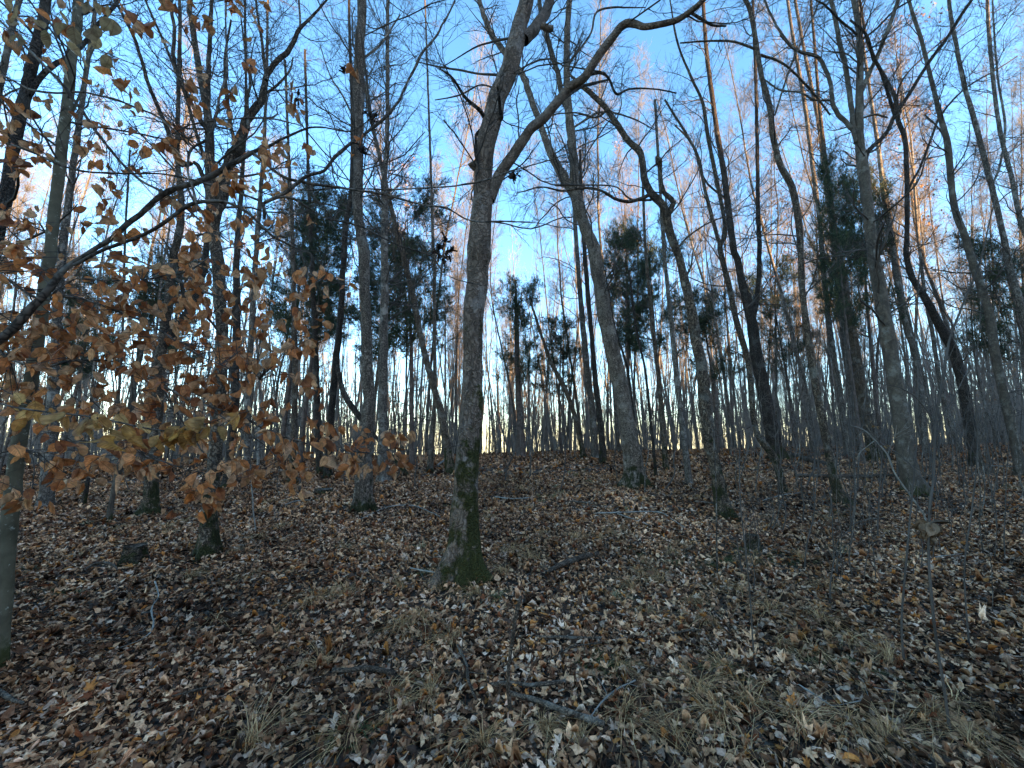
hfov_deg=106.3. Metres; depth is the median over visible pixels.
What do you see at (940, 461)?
sapling
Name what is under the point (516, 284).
thin tree
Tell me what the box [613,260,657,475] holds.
bare tree
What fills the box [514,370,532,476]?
sapling
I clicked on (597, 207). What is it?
thin tree
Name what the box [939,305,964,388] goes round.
thin tree
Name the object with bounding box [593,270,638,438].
bare tree
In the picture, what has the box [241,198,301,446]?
thin tree
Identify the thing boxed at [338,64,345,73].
leaf clump
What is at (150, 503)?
bare tree
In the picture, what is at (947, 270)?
thin tree
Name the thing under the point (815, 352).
thin tree
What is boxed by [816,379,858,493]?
sapling
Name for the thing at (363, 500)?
bare tree
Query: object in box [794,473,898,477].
fallen log
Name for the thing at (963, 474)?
sapling
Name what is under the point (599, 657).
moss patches
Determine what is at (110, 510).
bare tree
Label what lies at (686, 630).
fallen branch
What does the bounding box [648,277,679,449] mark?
thin tree
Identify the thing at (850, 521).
sapling
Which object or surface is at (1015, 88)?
thin tree
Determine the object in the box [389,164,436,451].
thin tree
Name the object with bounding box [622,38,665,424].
thin tree
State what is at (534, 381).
thin tree
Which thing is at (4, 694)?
root
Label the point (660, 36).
sky
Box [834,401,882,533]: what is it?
sapling
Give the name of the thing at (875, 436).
sapling
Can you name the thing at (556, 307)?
thin tree
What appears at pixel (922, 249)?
thin tree
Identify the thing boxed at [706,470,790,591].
sapling
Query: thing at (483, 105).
thin tree
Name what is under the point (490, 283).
thin tree
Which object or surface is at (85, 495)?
dead snag
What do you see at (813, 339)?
thin tree
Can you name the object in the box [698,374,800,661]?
sapling
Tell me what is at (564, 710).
fallen branch
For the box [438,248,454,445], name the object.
thin tree
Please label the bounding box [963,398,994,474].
sapling
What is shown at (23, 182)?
thin tree
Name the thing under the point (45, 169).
thin tree
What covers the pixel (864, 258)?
cedar tree
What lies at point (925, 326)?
thin tree
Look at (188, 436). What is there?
beech tree
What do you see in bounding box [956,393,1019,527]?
sapling
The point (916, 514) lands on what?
sapling
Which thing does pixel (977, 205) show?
thin tree
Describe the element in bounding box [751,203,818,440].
thin tree
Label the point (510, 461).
sapling
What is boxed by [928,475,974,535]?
sapling
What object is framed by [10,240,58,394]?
thin tree
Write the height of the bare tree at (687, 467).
10.463 m
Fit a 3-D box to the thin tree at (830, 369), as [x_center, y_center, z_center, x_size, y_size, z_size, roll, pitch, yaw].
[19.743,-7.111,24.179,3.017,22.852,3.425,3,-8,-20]
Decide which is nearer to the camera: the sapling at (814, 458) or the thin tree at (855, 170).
the sapling at (814, 458)
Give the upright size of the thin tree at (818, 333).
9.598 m
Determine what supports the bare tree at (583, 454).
on the ground at (466, 699)
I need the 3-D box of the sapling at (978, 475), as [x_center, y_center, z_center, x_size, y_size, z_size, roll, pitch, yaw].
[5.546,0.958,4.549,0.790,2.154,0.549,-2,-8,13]
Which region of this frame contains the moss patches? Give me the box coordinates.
[14,496,859,761]
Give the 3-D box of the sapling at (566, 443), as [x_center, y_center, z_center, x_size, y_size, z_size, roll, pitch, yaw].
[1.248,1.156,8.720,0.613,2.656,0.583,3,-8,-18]
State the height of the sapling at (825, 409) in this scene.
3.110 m
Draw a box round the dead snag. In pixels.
[81,477,89,505]
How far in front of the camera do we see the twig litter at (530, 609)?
3.40 m
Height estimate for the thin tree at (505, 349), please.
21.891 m
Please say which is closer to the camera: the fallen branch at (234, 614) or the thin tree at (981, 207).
the fallen branch at (234, 614)
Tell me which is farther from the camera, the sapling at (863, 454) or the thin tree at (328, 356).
the thin tree at (328, 356)
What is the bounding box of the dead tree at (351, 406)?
[336,365,409,475]
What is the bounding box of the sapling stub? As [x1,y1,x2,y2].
[506,595,522,727]
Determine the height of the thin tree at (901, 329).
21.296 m
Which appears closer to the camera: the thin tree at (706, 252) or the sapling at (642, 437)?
the sapling at (642, 437)
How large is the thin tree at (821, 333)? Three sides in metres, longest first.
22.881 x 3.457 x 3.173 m
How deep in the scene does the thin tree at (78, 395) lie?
25.16 m
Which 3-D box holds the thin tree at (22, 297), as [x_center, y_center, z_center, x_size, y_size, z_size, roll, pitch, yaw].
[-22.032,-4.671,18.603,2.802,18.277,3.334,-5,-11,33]
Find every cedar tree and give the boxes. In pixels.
[25,253,122,458]
[88,245,213,460]
[229,159,360,455]
[241,153,359,461]
[337,164,462,464]
[344,227,446,433]
[487,265,554,452]
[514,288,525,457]
[526,309,589,453]
[586,216,660,425]
[609,208,693,420]
[668,284,746,452]
[731,253,828,449]
[803,136,885,463]
[821,160,913,450]
[945,217,1023,415]
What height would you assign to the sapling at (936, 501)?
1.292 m
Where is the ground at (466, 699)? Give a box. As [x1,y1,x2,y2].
[0,449,1023,767]
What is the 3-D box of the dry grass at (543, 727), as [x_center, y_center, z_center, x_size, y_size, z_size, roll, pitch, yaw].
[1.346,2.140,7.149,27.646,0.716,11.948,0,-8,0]
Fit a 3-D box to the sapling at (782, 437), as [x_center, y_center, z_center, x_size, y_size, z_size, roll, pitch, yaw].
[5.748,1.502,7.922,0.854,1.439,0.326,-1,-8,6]
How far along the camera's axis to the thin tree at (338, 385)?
29.87 m
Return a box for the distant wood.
[0,153,1023,464]
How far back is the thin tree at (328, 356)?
38.21 m
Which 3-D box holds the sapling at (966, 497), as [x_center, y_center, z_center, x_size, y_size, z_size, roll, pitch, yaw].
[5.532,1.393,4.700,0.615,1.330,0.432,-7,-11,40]
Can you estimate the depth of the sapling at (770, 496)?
5.47 m
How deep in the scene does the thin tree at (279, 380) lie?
46.70 m
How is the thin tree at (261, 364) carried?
on the ground at (466, 699)
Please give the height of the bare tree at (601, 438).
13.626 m
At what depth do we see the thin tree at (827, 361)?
31.45 m
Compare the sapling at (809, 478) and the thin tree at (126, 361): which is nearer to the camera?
the sapling at (809, 478)
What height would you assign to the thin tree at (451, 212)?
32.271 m
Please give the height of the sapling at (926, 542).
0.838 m
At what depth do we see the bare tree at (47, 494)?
9.02 m
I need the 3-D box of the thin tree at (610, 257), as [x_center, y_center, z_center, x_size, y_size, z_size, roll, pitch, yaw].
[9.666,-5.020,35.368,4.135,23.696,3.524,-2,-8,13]
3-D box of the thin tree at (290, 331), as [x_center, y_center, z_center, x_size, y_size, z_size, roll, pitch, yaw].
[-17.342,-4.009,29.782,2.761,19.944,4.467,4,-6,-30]
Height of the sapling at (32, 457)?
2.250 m
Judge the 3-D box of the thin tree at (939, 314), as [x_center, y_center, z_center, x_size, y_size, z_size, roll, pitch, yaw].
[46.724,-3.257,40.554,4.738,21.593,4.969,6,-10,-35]
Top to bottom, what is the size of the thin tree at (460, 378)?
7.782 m
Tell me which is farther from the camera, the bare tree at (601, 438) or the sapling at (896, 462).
the bare tree at (601, 438)
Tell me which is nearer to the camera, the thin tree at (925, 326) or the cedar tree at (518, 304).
the cedar tree at (518, 304)
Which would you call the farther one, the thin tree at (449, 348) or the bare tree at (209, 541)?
the thin tree at (449, 348)
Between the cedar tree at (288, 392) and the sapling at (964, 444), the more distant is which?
the cedar tree at (288, 392)
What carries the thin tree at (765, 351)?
on the ground at (466, 699)
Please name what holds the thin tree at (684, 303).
on the ground at (466, 699)
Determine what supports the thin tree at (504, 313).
on the ground at (466, 699)
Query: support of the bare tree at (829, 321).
on the ground at (466, 699)
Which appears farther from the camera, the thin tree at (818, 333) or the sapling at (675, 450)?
the thin tree at (818, 333)
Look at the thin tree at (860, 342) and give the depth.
28.35 m
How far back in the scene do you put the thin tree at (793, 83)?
22.47 m
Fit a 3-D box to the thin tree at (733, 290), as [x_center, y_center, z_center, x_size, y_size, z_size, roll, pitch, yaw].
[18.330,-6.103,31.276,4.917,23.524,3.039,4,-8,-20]
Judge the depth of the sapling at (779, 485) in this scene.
5.31 m
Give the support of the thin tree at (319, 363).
on the ground at (466, 699)
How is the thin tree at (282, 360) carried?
on the ground at (466, 699)
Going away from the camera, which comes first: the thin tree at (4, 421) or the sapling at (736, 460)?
the sapling at (736, 460)
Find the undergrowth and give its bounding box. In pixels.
[0,231,1023,467]
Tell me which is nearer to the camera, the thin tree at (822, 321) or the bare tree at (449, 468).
the bare tree at (449, 468)
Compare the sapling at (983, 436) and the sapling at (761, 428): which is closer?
the sapling at (761, 428)
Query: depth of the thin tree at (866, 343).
31.70 m
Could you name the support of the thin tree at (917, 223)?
on the ground at (466, 699)
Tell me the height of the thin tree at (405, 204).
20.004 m
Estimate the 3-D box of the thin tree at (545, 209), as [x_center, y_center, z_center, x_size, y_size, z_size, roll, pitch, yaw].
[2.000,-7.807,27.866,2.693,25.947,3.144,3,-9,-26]
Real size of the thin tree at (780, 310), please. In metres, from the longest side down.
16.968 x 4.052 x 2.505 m
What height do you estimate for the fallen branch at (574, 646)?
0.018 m
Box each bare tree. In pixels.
[0,0,110,286]
[0,0,216,255]
[0,0,240,668]
[1,0,130,508]
[74,0,370,563]
[92,129,180,523]
[113,0,260,516]
[186,0,306,489]
[218,0,462,514]
[221,0,326,480]
[234,33,333,483]
[255,42,345,473]
[284,0,457,482]
[312,0,388,478]
[323,19,457,474]
[361,0,781,592]
[397,0,469,471]
[455,0,679,489]
[496,47,796,521]
[512,284,586,458]
[534,135,600,458]
[549,133,626,463]
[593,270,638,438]
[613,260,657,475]
[616,154,674,469]
[621,95,731,484]
[641,0,795,493]
[655,0,887,507]
[667,0,799,458]
[723,0,997,497]
[763,0,865,456]
[777,1,892,461]
[778,0,875,452]
[821,0,942,454]
[834,0,1020,466]
[869,0,1023,475]
[893,0,1023,332]
[925,0,1023,273]
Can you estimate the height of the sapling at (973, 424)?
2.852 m
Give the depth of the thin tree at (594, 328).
39.07 m
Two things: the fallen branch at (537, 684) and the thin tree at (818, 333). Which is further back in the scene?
the thin tree at (818, 333)
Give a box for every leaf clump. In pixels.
[295,89,304,107]
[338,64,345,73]
[352,142,370,156]
[362,109,377,131]
[430,231,457,265]
[508,171,521,183]
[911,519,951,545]
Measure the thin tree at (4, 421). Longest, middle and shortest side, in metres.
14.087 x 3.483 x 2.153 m
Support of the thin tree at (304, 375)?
on the ground at (466, 699)
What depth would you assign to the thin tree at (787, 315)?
16.32 m
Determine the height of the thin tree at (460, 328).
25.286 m
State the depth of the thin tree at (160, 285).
18.36 m
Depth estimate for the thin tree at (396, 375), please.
37.55 m
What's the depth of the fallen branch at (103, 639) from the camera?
2.77 m
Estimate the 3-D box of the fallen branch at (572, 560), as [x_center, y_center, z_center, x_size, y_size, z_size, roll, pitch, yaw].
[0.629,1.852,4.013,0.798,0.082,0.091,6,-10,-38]
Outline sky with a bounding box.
[0,0,1023,458]
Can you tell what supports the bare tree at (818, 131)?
on the ground at (466, 699)
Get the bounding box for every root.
[0,688,24,704]
[83,561,117,571]
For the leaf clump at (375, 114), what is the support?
attached to the beech tree at (188, 436)
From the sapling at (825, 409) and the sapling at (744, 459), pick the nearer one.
the sapling at (744, 459)
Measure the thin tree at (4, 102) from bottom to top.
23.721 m
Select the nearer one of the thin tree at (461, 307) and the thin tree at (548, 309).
the thin tree at (461, 307)
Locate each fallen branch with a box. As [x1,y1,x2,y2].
[76,638,142,640]
[122,581,162,646]
[171,674,250,696]
[228,580,264,615]
[331,665,395,674]
[361,505,438,518]
[410,567,434,579]
[457,631,518,699]
[486,679,565,686]
[495,496,529,498]
[510,690,604,727]
[536,635,601,638]
[546,551,599,573]
[552,642,601,658]
[565,500,592,503]
[591,680,643,715]
[596,511,685,527]
[617,513,650,525]
[669,603,720,634]
[694,500,739,508]
[798,682,868,713]
[849,510,883,525]
[924,553,962,558]
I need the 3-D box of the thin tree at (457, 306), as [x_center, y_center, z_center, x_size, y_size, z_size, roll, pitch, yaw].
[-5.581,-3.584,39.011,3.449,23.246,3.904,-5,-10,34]
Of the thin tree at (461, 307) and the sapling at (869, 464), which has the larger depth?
the thin tree at (461, 307)
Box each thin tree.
[0,25,16,170]
[0,64,128,474]
[0,96,44,389]
[0,110,85,458]
[0,134,44,230]
[0,144,36,463]
[0,149,42,321]
[0,224,42,411]
[0,229,23,400]
[0,241,94,430]
[0,246,22,344]
[2,129,119,327]
[2,147,52,287]
[6,347,23,421]
[9,179,64,326]
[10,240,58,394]
[19,202,72,449]
[26,300,65,463]
[31,167,95,459]
[38,304,77,432]
[46,198,92,461]
[56,287,155,455]
[66,201,115,465]
[70,85,168,471]
[74,258,118,459]
[105,260,145,389]
[114,237,173,462]
[116,319,131,402]
[123,128,229,440]
[126,48,205,410]
[135,7,214,450]
[150,80,203,460]
[165,295,214,460]
[180,194,228,461]
[190,208,253,459]
[191,215,230,466]
[220,110,266,426]
[227,329,276,433]
[230,287,262,459]
[238,133,300,455]
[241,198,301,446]
[256,120,320,462]
[269,336,286,431]
[274,290,305,455]
[277,253,303,457]
[297,292,321,414]
[307,345,328,393]
[321,296,333,414]
[322,340,351,443]
[323,341,331,420]
[329,262,355,449]
[353,88,417,437]
[373,249,392,439]
[375,287,406,408]
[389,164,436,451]
[390,155,426,454]
[396,216,401,421]
[402,159,440,453]
[402,295,424,446]
[404,331,425,453]
[411,184,454,431]
[423,149,461,457]
[424,12,497,452]
[429,209,466,438]
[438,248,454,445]
[439,272,462,450]
[441,299,455,388]
[441,327,459,448]
[442,228,464,442]
[443,99,484,453]
[445,248,464,396]
[446,181,473,310]
[447,251,495,401]
[448,135,516,432]
[448,246,462,407]
[450,45,511,280]
[453,227,481,452]
[456,336,462,424]
[482,244,512,452]
[483,206,502,323]
[492,267,518,452]
[492,327,527,393]
[497,279,511,350]
[497,311,513,451]
[499,226,539,393]
[517,130,566,447]
[524,323,542,450]
[530,115,582,439]
[532,268,559,404]
[539,229,573,449]
[544,122,603,443]
[556,257,594,420]
[574,0,628,451]
[586,254,603,437]
[592,141,655,373]
[592,151,640,449]
[601,222,646,448]
[603,211,629,436]
[606,122,642,449]
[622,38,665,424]
[632,61,736,447]
[642,327,658,404]
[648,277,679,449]
[672,307,689,393]
[674,220,710,448]
[678,102,736,453]
[684,154,745,447]
[697,277,729,448]
[699,102,750,447]
[707,6,815,452]
[711,176,751,440]
[723,186,765,327]
[742,107,823,433]
[747,0,830,260]
[747,232,799,441]
[748,275,767,444]
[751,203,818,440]
[753,97,844,350]
[754,109,798,377]
[760,314,782,430]
[764,214,815,452]
[772,254,806,442]
[774,202,820,414]
[786,111,837,445]
[787,262,844,451]
[789,287,828,408]
[791,199,815,442]
[798,313,826,447]
[800,305,832,417]
[805,250,838,378]
[807,224,839,416]
[808,267,823,378]
[808,289,826,388]
[814,177,854,437]
[815,176,842,407]
[831,113,938,433]
[834,8,970,445]
[837,63,929,387]
[841,257,876,353]
[851,50,937,449]
[853,224,881,380]
[853,268,879,401]
[858,322,890,444]
[872,93,951,394]
[873,0,981,452]
[882,258,914,444]
[899,72,955,443]
[901,123,949,443]
[912,227,947,367]
[912,243,987,417]
[913,297,941,414]
[914,162,1023,393]
[921,221,1023,426]
[924,258,960,415]
[936,114,1016,446]
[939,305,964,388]
[940,169,1000,448]
[944,252,990,442]
[948,315,990,416]
[956,258,1022,444]
[962,145,1014,426]
[964,49,1023,434]
[982,46,1023,256]
[983,0,1023,191]
[990,166,1023,283]
[991,70,1023,335]
[995,114,1023,373]
[1000,0,1023,92]
[1000,288,1023,369]
[1007,84,1023,213]
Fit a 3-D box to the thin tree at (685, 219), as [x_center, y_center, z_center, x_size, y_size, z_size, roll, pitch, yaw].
[13.789,-11.583,31.783,6.518,34.380,6.388,-2,-7,9]
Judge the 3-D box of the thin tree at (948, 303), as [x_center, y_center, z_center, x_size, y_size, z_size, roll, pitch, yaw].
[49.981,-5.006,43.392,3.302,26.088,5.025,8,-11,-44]
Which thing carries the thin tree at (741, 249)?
on the ground at (466, 699)
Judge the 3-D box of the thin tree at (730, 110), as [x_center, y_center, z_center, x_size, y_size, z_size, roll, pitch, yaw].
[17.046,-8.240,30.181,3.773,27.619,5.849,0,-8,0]
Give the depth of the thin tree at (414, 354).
40.78 m
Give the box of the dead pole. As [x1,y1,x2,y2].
[256,400,261,475]
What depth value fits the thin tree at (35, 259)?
24.85 m
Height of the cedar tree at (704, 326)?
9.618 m
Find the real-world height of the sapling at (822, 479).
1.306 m
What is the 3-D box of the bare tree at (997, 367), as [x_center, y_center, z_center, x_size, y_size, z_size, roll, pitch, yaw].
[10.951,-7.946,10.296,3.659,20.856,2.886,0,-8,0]
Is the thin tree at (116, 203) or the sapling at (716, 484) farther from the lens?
the thin tree at (116, 203)
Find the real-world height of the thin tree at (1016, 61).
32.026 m
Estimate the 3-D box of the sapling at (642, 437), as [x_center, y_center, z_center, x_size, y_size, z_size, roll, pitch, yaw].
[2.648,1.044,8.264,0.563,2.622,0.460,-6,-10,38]
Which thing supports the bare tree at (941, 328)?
on the ground at (466, 699)
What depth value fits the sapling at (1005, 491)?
4.36 m
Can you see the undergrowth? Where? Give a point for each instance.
(557, 440)
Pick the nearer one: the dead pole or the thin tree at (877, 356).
the dead pole
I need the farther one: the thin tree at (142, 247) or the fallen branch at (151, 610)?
the thin tree at (142, 247)
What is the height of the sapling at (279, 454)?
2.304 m
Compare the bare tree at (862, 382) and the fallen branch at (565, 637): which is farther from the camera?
the bare tree at (862, 382)
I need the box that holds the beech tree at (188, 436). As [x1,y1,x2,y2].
[0,0,636,523]
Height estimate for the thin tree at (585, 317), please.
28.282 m
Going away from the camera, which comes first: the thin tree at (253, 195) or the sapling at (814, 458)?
the sapling at (814, 458)
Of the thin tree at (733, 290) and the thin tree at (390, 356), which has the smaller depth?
the thin tree at (390, 356)
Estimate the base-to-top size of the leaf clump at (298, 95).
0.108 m
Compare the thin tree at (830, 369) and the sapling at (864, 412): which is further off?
the thin tree at (830, 369)
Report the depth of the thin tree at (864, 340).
25.34 m
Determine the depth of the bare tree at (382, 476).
11.82 m
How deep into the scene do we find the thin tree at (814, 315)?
43.07 m
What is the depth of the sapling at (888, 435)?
8.19 m
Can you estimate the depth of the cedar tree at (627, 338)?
17.62 m
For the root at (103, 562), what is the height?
0.078 m
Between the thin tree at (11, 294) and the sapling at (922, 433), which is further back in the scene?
the thin tree at (11, 294)
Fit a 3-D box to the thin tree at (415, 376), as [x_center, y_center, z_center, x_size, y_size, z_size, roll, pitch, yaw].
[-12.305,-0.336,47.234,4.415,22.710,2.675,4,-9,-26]
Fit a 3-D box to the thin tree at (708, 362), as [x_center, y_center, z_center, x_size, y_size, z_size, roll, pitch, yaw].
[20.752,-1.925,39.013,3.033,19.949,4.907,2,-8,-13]
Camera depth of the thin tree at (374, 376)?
27.88 m
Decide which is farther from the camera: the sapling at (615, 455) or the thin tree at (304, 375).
the thin tree at (304, 375)
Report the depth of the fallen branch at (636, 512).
6.14 m
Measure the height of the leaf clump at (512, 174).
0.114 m
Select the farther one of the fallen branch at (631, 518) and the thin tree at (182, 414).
the thin tree at (182, 414)
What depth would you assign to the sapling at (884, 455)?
8.11 m
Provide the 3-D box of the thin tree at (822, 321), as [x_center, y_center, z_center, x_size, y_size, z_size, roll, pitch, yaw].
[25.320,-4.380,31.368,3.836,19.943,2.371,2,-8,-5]
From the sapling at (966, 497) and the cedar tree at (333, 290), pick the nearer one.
the sapling at (966, 497)
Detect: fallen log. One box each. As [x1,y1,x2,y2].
[313,487,336,494]
[791,452,826,465]
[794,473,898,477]
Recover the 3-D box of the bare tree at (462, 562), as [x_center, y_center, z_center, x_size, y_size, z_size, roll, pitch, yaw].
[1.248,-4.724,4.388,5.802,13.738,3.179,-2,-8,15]
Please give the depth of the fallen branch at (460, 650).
2.25 m
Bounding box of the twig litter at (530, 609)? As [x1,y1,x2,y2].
[30,459,1022,752]
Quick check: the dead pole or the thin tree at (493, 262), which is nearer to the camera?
the dead pole
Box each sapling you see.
[10,419,40,488]
[239,466,255,530]
[258,405,292,498]
[280,421,308,490]
[332,380,355,485]
[407,422,426,485]
[503,436,527,480]
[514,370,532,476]
[559,389,573,489]
[606,427,621,477]
[620,372,648,491]
[665,320,760,572]
[665,405,697,490]
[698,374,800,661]
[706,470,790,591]
[715,513,767,572]
[717,492,794,558]
[720,417,750,494]
[730,440,758,480]
[743,431,796,532]
[743,456,781,526]
[744,350,770,491]
[762,375,795,505]
[762,459,803,528]
[772,429,812,487]
[775,418,845,568]
[778,372,817,524]
[789,379,804,467]
[790,408,833,505]
[793,446,839,516]
[794,445,887,604]
[796,406,834,510]
[799,440,862,581]
[800,509,865,576]
[801,437,833,489]
[806,456,878,574]
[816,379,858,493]
[818,371,831,473]
[823,397,852,509]
[825,387,878,544]
[825,475,904,548]
[826,456,965,584]
[833,447,900,580]
[834,200,1022,742]
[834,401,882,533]
[835,317,857,461]
[837,339,864,470]
[839,407,926,520]
[844,391,873,504]
[847,452,872,494]
[850,364,882,479]
[852,328,890,490]
[855,383,878,474]
[856,400,886,474]
[858,369,909,482]
[860,397,900,527]
[860,411,903,498]
[861,452,927,518]
[863,420,912,535]
[873,501,988,573]
[876,418,893,485]
[883,381,918,504]
[890,459,951,576]
[894,242,1011,664]
[896,372,916,480]
[900,447,965,560]
[903,450,961,560]
[911,399,969,524]
[911,424,969,500]
[913,369,933,480]
[913,378,934,479]
[919,422,965,499]
[922,390,932,464]
[924,427,955,475]
[924,453,1023,614]
[925,380,960,475]
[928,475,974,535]
[930,389,1013,553]
[932,397,967,468]
[933,300,1023,644]
[936,443,997,550]
[940,432,985,487]
[942,403,985,484]
[945,421,982,505]
[948,409,995,477]
[952,359,992,482]
[954,412,990,475]
[955,327,995,476]
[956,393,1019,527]
[958,417,1001,489]
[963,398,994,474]
[963,398,1022,556]
[964,377,1002,517]
[969,432,1022,559]
[971,394,992,462]
[980,440,1023,537]
[982,430,1023,503]
[999,333,1023,479]
[1011,305,1023,434]
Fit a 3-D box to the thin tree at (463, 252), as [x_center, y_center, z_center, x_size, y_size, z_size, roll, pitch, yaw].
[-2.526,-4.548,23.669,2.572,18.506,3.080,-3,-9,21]
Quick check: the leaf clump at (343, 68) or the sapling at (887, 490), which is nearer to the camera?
the leaf clump at (343, 68)
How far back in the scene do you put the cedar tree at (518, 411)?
19.41 m
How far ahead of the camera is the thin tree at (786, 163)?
34.05 m
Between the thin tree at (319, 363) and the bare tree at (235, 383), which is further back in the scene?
the thin tree at (319, 363)
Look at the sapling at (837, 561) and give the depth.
3.81 m
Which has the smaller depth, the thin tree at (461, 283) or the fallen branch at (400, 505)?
the fallen branch at (400, 505)
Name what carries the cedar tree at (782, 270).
on the ground at (466, 699)
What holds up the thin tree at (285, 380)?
on the ground at (466, 699)
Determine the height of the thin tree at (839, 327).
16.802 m
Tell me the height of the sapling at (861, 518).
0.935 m
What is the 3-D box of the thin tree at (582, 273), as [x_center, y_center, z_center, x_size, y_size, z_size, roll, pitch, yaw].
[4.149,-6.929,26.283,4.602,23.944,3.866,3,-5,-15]
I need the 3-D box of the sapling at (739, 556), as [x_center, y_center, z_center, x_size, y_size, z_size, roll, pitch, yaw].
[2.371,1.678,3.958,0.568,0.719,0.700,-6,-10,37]
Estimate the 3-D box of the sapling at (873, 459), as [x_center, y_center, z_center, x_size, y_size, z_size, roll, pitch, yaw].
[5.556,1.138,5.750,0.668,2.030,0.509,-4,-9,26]
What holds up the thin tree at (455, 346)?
on the ground at (466, 699)
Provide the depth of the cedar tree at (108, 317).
20.33 m
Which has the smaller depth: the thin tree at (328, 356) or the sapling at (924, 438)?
the sapling at (924, 438)
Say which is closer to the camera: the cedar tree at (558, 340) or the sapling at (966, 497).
the sapling at (966, 497)
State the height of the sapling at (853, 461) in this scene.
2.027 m
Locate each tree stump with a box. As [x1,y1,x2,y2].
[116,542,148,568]
[743,533,762,550]
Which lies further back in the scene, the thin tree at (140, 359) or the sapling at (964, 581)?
the thin tree at (140, 359)
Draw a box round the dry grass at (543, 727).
[65,463,1023,767]
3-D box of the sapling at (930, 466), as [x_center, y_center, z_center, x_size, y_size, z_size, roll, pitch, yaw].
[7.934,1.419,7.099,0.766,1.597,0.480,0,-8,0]
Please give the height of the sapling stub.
0.705 m
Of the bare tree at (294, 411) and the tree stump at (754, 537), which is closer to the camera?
the tree stump at (754, 537)
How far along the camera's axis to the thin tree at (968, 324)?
33.09 m
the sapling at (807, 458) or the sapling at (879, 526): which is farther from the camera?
the sapling at (807, 458)
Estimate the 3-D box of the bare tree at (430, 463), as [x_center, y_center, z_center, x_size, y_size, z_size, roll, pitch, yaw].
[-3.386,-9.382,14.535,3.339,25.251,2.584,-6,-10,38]
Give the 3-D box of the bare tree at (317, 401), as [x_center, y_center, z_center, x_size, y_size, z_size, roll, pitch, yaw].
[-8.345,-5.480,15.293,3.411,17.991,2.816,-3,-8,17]
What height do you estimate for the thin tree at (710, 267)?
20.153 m
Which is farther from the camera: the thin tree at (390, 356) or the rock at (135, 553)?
the thin tree at (390, 356)
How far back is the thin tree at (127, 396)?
28.89 m
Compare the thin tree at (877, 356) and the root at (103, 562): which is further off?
the thin tree at (877, 356)
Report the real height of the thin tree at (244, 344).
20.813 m
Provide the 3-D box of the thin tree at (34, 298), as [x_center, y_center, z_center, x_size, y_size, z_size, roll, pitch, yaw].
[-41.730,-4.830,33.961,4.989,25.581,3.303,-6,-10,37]
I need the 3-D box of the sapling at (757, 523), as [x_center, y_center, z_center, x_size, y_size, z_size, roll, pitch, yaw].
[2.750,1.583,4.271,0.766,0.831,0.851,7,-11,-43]
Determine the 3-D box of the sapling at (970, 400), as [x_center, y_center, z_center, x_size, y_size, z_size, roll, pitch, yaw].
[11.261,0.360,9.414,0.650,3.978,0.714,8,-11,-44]
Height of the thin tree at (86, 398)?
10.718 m
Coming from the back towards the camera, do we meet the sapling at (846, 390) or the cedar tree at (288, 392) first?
the cedar tree at (288, 392)
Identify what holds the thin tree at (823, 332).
on the ground at (466, 699)
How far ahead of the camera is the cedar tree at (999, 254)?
16.32 m
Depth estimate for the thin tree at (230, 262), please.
25.90 m
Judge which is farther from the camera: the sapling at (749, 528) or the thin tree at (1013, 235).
the thin tree at (1013, 235)
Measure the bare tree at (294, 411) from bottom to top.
14.674 m
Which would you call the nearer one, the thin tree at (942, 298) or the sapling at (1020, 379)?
the sapling at (1020, 379)
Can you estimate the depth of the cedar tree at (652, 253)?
19.30 m
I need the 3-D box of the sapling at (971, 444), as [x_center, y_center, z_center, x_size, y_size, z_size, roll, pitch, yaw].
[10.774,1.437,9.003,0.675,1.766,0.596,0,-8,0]
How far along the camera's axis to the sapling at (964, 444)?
8.36 m
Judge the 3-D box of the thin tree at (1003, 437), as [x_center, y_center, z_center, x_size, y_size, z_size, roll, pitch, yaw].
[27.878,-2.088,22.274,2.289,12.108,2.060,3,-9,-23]
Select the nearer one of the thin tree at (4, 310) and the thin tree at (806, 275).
the thin tree at (4, 310)
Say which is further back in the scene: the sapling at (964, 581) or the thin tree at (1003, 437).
the thin tree at (1003, 437)
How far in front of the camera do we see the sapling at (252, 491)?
5.46 m
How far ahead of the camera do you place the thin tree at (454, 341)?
31.64 m
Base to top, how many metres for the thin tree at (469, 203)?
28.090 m
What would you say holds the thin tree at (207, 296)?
on the ground at (466, 699)
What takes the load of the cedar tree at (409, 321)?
on the ground at (466, 699)
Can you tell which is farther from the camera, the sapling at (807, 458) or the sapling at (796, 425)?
the sapling at (796, 425)
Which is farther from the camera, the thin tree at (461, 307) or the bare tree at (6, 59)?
the thin tree at (461, 307)
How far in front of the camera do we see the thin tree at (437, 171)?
22.50 m
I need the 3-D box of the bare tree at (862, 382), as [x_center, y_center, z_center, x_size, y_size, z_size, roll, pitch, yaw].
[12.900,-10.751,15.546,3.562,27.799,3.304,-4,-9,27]
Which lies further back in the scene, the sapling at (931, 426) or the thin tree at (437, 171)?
the thin tree at (437, 171)

